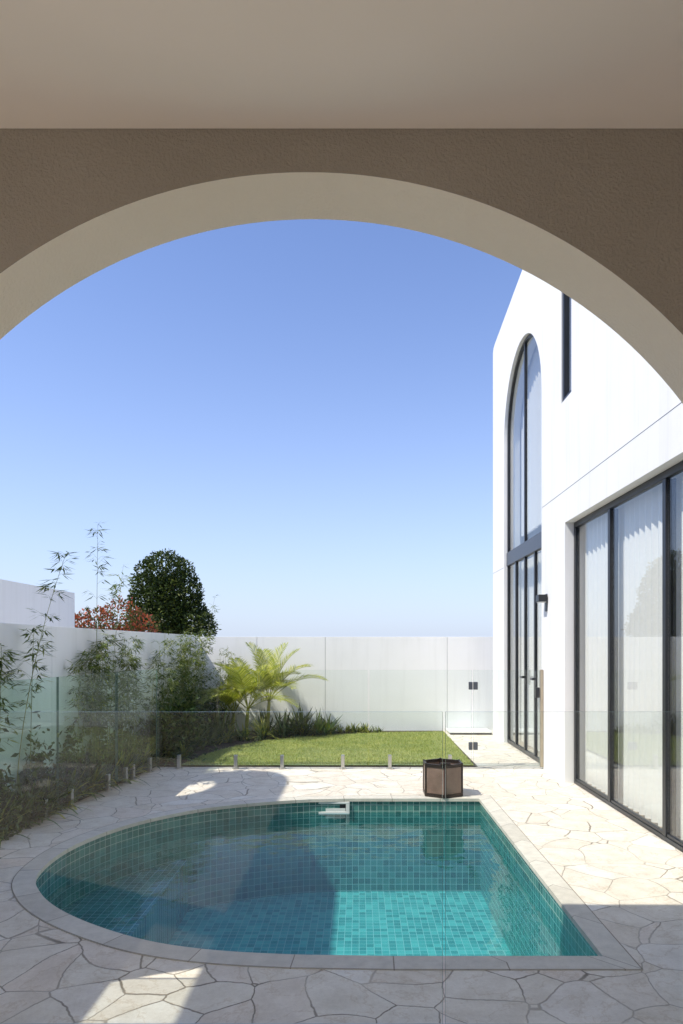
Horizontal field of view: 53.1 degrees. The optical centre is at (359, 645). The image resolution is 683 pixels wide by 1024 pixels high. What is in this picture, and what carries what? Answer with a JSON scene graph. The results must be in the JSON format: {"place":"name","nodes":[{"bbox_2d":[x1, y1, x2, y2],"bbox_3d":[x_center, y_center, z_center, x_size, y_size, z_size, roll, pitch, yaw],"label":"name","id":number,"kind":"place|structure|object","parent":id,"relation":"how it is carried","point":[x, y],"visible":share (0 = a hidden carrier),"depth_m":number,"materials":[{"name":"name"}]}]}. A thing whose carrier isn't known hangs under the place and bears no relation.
{"place":"outdoors","nodes":[
{"label":"outdoors","id":0,"kind":"place"},
{"bbox_2d":[0,579,74,627],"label":"neighbouring wall","id":1,"kind":"structure","parent":0,"point":[17,599],"depth_m":10.48,"materials":[{"name":"white paint"}]},
{"bbox_2d":[35,731,475,819],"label":"garden bed soil","id":2,"kind":"structure","parent":0,"point":[207,750],"depth_m":9.23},
{"bbox_2d":[0,551,79,817],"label":"bamboo","id":3,"kind":"object","parent":2,"relation":"on","point":[59,569],"visible":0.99,"depth_m":5.39,"materials":[{"name":"green plant"}]},
{"bbox_2d":[65,522,149,771],"bbox_3d":[-2.655,0.089,7.294,0.543,2.722,2.030,0,0,0],"label":"bamboo","id":4,"kind":"object","parent":2,"relation":"on","point":[98,701],"visible":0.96,"depth_m":7.03,"materials":[{"name":"green plant"}]},
{"bbox_2d":[0,674,240,840],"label":"shrub understorey","id":5,"kind":"object","parent":2,"relation":"on","point":[68,758],"visible":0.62,"depth_m":6.64,"materials":[{"name":"green plant"}]},
{"bbox_2d":[138,594,220,747],"bbox_3d":[-2.530,0.316,9.846,0.728,2.268,3.137,0,0,0],"label":"bamboo","id":6,"kind":"object","parent":2,"relation":"on","point":[185,670],"visible":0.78,"depth_m":9.61,"materials":[{"name":"green plant"}]},
{"bbox_2d":[0,702,372,845],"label":"strap leaf plants","id":7,"kind":"object","parent":2,"relation":"on","point":[286,726],"visible":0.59,"depth_m":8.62,"materials":[{"name":"green plant"}]},
{"bbox_2d":[212,647,243,729],"bbox_3d":[-2.168,0.721,11.316,0.587,1.459,0.525,0,0,0],"label":"bamboo","id":8,"kind":"object","parent":2,"relation":"on","point":[221,682],"visible":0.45,"depth_m":11.29,"materials":[{"name":"green plant"}]},
{"bbox_2d":[197,666,266,732],"bbox_3d":[-2.142,0.880,10.923,1.041,1.164,1.360,0,0,-41],"label":"palm tree","id":9,"kind":"object","parent":2,"relation":"on","point":[225,699],"visible":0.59,"depth_m":10.88,"materials":[{"name":"green plant"}]},
{"bbox_2d":[198,656,301,731],"bbox_3d":[-1.728,0.814,10.653,1.753,1.295,1.381,0,0,-12],"label":"palm tree","id":10,"kind":"object","parent":2,"relation":"on","point":[239,674],"visible":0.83,"depth_m":10.63,"materials":[{"name":"green plant"}]},
{"bbox_2d":[157,712,384,761],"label":"border shrubs","id":11,"kind":"object","parent":2,"relation":"on","point":[183,749],"visible":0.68,"depth_m":9.57,"materials":[{"name":"green plant"}]},
{"bbox_2d":[215,642,328,735],"bbox_3d":[-1.492,0.688,10.960,1.608,1.546,1.609,0,0,32],"label":"palm tree","id":12,"kind":"object","parent":2,"relation":"on","point":[266,678],"visible":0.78,"depth_m":10.98,"materials":[{"name":"green plant"}]},
{"bbox_2d":[0,219,521,636],"label":"sky","id":13,"kind":"structure","parent":0,"point":[300,411],"materials":[{"name":"blue"}]},
{"bbox_2d":[182,730,472,765],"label":"lawn","id":14,"kind":"structure","parent":0,"point":[404,748],"depth_m":9.28,"materials":[{"name":"green plant"}]},
{"bbox_2d":[0,0,682,402],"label":"arched pavilion","id":15,"kind":"structure","parent":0,"point":[542,140],"depth_m":2.45,"materials":[{"name":"paint"}]},
{"bbox_2d":[0,731,682,1022],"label":"paved terrace","id":16,"kind":"structure","parent":0,"point":[620,873],"depth_m":3.20,"materials":[{"name":"stone"}]},
{"bbox_2d":[2,669,156,818],"bbox_3d":[-2.561,0.860,6.448,0.084,1.179,3.201,0,0,6],"label":"glass pool fence","id":17,"kind":"object","parent":16,"relation":"on","point":[108,778],"visible":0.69,"depth_m":6.83,"materials":[{"name":"glass"}]},
{"bbox_2d":[175,755,451,768],"bbox_3d":[-0.519,0.867,8.050,3.686,1.164,0.084,0,0,0],"label":"glass pool fence","id":18,"kind":"object","parent":16,"relation":"on","point":[282,762],"visible":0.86,"depth_m":8.02,"materials":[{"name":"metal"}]},
{"bbox_2d":[469,670,542,766],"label":"glass gate","id":19,"kind":"structure","parent":18,"relation":"attached to","point":[474,686],"depth_m":8.03,"materials":[{"name":"clear glass"}]},
{"bbox_2d":[11,795,642,969],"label":"swimming pool","id":20,"kind":"structure","parent":16,"relation":"in","point":[293,883],"depth_m":5.70,"materials":[{"name":"tile"}]},
{"bbox_2d":[319,802,349,813],"bbox_3d":[-0.250,1.536,6.466,0.320,0.119,0.022,0,0,0],"label":"pool skimmer","id":21,"kind":"object","parent":20,"relation":"attached to","point":[344,808],"visible":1,"depth_m":6.46,"materials":[{"name":"white plastic"}]},
{"bbox_2d":[423,758,462,797],"bbox_3d":[0.815,1.275,6.660,0.368,0.334,0.423,0,0,0],"label":"bronze lantern","id":22,"kind":"object","parent":16,"relation":"on","point":[432,777],"visible":0.92,"depth_m":6.52,"materials":[{"name":"brown metal"}]},
{"bbox_2d":[446,728,491,734],"bbox_3d":[1.817,1.421,11.360,0.695,0.053,0.480,0,0,0],"label":"garden step","id":23,"kind":"object","parent":16,"relation":"on","point":[468,731],"visible":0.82,"depth_m":11.15,"materials":[{"name":"white concrete"}]},
{"bbox_2d":[508,739,539,762],"bbox_3d":[2.236,1.417,9.170,0.036,0.050,2.018,0,0,0],"label":"french door sill","id":24,"kind":"structure","parent":16,"relation":"on","point":[526,752],"depth_m":9.16,"materials":[{"name":"grey metal"}]},
{"bbox_2d":[493,270,682,782],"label":"facade wall","id":25,"kind":"structure","parent":16,"relation":"on","point":[620,395],"depth_m":7.28,"materials":[{"name":"white paint"}]},
{"bbox_2d":[507,566,509,741],"bbox_3d":[2.236,0.125,10.199,0.038,2.630,0.038,0,0,0],"label":"arch door jamb","id":26,"kind":"object","parent":25,"relation":"attached to","point":[508,652],"visible":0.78,"depth_m":10.18,"materials":[{"name":"black metal"}]},
{"bbox_2d":[507,334,533,441],"bbox_3d":[2.236,-3.574,9.170,0.038,1.048,2.096,0,0,0],"label":"arch frame","id":27,"kind":"object","parent":25,"relation":"attached to","point":[528,338],"visible":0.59,"depth_m":9.87,"materials":[{"name":"black metal"}]},
{"bbox_2d":[524,343,526,541],"bbox_3d":[2.236,-2.723,9.170,0.034,2.665,0.044,0,0,0],"label":"arch mullion","id":28,"kind":"object","parent":27,"relation":"attached to","point":[525,441],"visible":0.76,"depth_m":9.15},
{"bbox_2d":[506,531,541,565],"bbox_3d":[2.235,-1.290,9.170,0.060,0.196,2.096,0,0,0],"label":"transom","id":29,"kind":"object","parent":25,"relation":"attached to","point":[529,547],"visible":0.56,"depth_m":9.10,"materials":[{"name":"grey metal"}]},
{"bbox_2d":[507,441,509,552],"bbox_3d":[2.236,-2.220,10.199,0.038,1.660,0.038,0,0,0],"label":"arch jamb","id":30,"kind":"object","parent":29,"relation":"on","point":[508,496],"visible":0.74,"depth_m":10.18,"materials":[{"name":"black metal"}]},
{"bbox_2d":[521,345,541,536],"bbox_3d":[2.440,-3.040,9.170,0.054,2.820,2.080,0,0,0],"label":"sheer curtain","id":31,"kind":"object","parent":25,"relation":"hanging from","point":[534,452],"visible":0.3,"depth_m":9.47,"materials":[{"name":"white fabric"}]},
{"bbox_2d":[521,552,541,750],"bbox_3d":[2.440,0.085,9.170,0.054,2.670,2.080,0,0,0],"label":"sheer curtain","id":32,"kind":"object","parent":25,"relation":"hanging from","point":[530,650],"visible":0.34,"depth_m":9.68,"materials":[{"name":"white fabric"}]},
{"bbox_2d":[536,594,546,610],"bbox_3d":[2.115,-0.500,7.900,0.109,0.200,0.140,0,0,0],"label":"wall sconce","id":33,"kind":"object","parent":25,"relation":"attached to","point":[541,598],"depth_m":7.83,"materials":[{"name":"black metal"}]},
{"bbox_2d":[542,402,681,507],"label":"expansion joint","id":34,"kind":"object","parent":25,"relation":"attached to","point":[617,450],"visible":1,"depth_m":5.64,"materials":[{"name":"grey metal"}]},
{"bbox_2d":[574,461,682,527],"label":"door head","id":35,"kind":"object","parent":25,"relation":"attached to","point":[670,472],"depth_m":5.63,"materials":[{"name":"black metal"}]},
{"bbox_2d":[585,472,682,839],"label":"sheer curtain","id":36,"kind":"object","parent":25,"relation":"hanging from","point":[640,654],"visible":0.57,"depth_m":5.86,"materials":[{"name":"white fabric"}]},
{"bbox_3d":[2.241,0.100,9.170,0.006,2.584,2.030,0,0,0],"label":"french door","id":37,"kind":"object","parent":25,"relation":"attached to","visible":0},
{"bbox_2d":[515,562,517,743],"bbox_3d":[2.236,0.100,9.690,0.034,2.580,0.056,0,0,0],"label":"french door stile","id":38,"kind":"object","parent":37,"relation":"attached to","point":[516,652],"visible":1,"depth_m":9.66,"materials":[{"name":"black metal"}]},
{"bbox_2d":[524,557,526,749],"bbox_3d":[2.236,0.100,9.170,0.034,2.580,0.056,0,0,0],"label":"french door stile","id":39,"kind":"object","parent":37,"relation":"attached to","point":[525,651],"visible":1,"depth_m":9.14,"materials":[{"name":"black metal"}]},
{"bbox_2d":[534,552,536,755],"bbox_3d":[2.236,0.100,8.650,0.034,2.580,0.056,0,0,0],"label":"french door stile","id":40,"kind":"object","parent":37,"relation":"attached to","point":[535,651],"visible":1,"depth_m":8.62,"materials":[{"name":"black metal"}]},
{"bbox_2d":[535,671,536,686],"bbox_3d":[2.212,0.420,8.550,0.013,0.200,0.040,0,0,0],"label":"door handle plate","id":41,"kind":"object","parent":37,"relation":"attached to","point":[535,679],"depth_m":8.54,"materials":[{"name":"metal"}]},
{"bbox_3d":[2.213,-3.544,7.138,0.006,1.811,0.255,0,0,0],"label":"slot","id":42,"kind":"object","parent":25,"relation":"attached to","visible":0},
{"bbox_2d":[562,293,569,399],"bbox_3d":[2.210,-3.545,7.296,0.060,1.810,0.063,0,0,0],"label":"slot frame","id":43,"kind":"object","parent":42,"relation":"attached to","point":[565,344],"visible":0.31,"depth_m":7.26,"materials":[{"name":"black metal"}]},
{"bbox_2d":[574,780,682,851],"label":"door track","id":44,"kind":"structure","parent":16,"relation":"on","point":[653,830],"depth_m":5.63,"materials":[{"name":"black metal"}]},
{"bbox_2d":[574,527,579,779],"bbox_3d":[2.287,0.085,7.170,0.047,2.648,0.056,0,0,0],"label":"door stile","id":45,"kind":"object","parent":44,"relation":"on","point":[576,652],"depth_m":7.14,"materials":[{"name":"black metal"}]},
{"bbox_2d":[576,778,607,799],"bbox_3d":[2.285,1.397,6.680,0.030,0.024,0.920,0,0,0],"label":"door bottom rail","id":46,"kind":"object","parent":44,"relation":"on","point":[600,793],"depth_m":6.64,"materials":[{"name":"black metal"}]},
{"bbox_2d":[608,509,614,801],"bbox_3d":[2.287,0.085,6.190,0.047,2.648,0.056,0,0,0],"label":"door stile","id":47,"kind":"object","parent":44,"relation":"on","point":[611,653],"depth_m":6.16,"materials":[{"name":"black metal"}]},
{"bbox_2d":[611,799,661,832],"bbox_3d":[2.285,1.397,5.630,0.030,0.024,1.060,0,0,0],"label":"door bottom rail","id":48,"kind":"object","parent":44,"relation":"on","point":[640,817],"depth_m":5.58,"materials":[{"name":"black metal"}]},
{"bbox_2d":[662,478,671,836],"bbox_3d":[2.287,0.085,5.070,0.047,2.648,0.056,0,0,0],"label":"door stile","id":49,"kind":"object","parent":44,"relation":"on","point":[666,656],"depth_m":5.04,"materials":[{"name":"black metal"}]},
{"bbox_2d":[667,834,682,845],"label":"door bottom rail","id":50,"kind":"object","parent":44,"relation":"on","point":[675,839],"depth_m":4.91,"materials":[{"name":"black metal"}]},
{"bbox_2d":[521,550,541,560],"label":"first floor slab","id":51,"kind":"structure","parent":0,"point":[531,556],"depth_m":10.31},
{"bbox_2d":[518,736,682,840],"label":"interior floor","id":52,"kind":"structure","parent":0,"point":[529,748],"depth_m":8.91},
{"bbox_3d":[2.284,0.085,5.630,0.006,2.648,1.060,0,0,0],"label":"door","id":53,"kind":"object","parent":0,"visible":0},
{"bbox_2d":[615,509,617,801],"bbox_3d":[2.322,0.086,6.165,0.021,2.643,0.050,0,0,0],"label":"door stile","id":54,"kind":"object","parent":53,"relation":"attached to","point":[616,654],"depth_m":6.14,"materials":[{"name":"black metal"}]},
{"bbox_3d":[2.284,0.085,4.510,0.006,2.648,1.060,0,0,0],"label":"door","id":55,"kind":"object","parent":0,"visible":0},
{"bbox_2d":[672,478,675,836],"bbox_3d":[2.322,0.086,5.045,0.021,2.643,0.050,0,0,0],"label":"door stile","id":56,"kind":"object","parent":55,"relation":"attached to","point":[674,656],"depth_m":5.02,"materials":[{"name":"black metal"}]},
{"label":"ground","id":57,"kind":"structure","parent":0,"visible":0},
{"bbox_2d":[0,623,194,798],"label":"side boundary wall","id":58,"kind":"structure","parent":57,"relation":"on","point":[69,643],"depth_m":6.27,"materials":[{"name":"white paint"}]},
{"bbox_2d":[75,595,160,632],"bbox_3d":[-6.632,0.087,18.075,3.208,2.849,1.354,0,0,0],"label":"red tipped hedge","id":59,"kind":"object","parent":57,"relation":"on","point":[139,627],"visible":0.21,"depth_m":17.88,"materials":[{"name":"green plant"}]},
{"bbox_2d":[122,548,221,636],"bbox_3d":[-6.884,-1.054,25.027,3.690,5.104,2.568,0,0,0],"label":"round topped tree","id":60,"kind":"object","parent":57,"relation":"on","point":[166,589],"visible":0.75,"depth_m":24.44,"materials":[{"name":"green plant"}]},
{"bbox_2d":[195,637,492,730],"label":"boundary wall","id":61,"kind":"structure","parent":57,"relation":"on","point":[405,683],"depth_m":11.62,"materials":[{"name":"white paint"}]},
{"bbox_2d":[520,427,541,735],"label":"end wall","id":62,"kind":"structure","parent":57,"relation":"on","point":[534,532],"depth_m":10.90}
]}

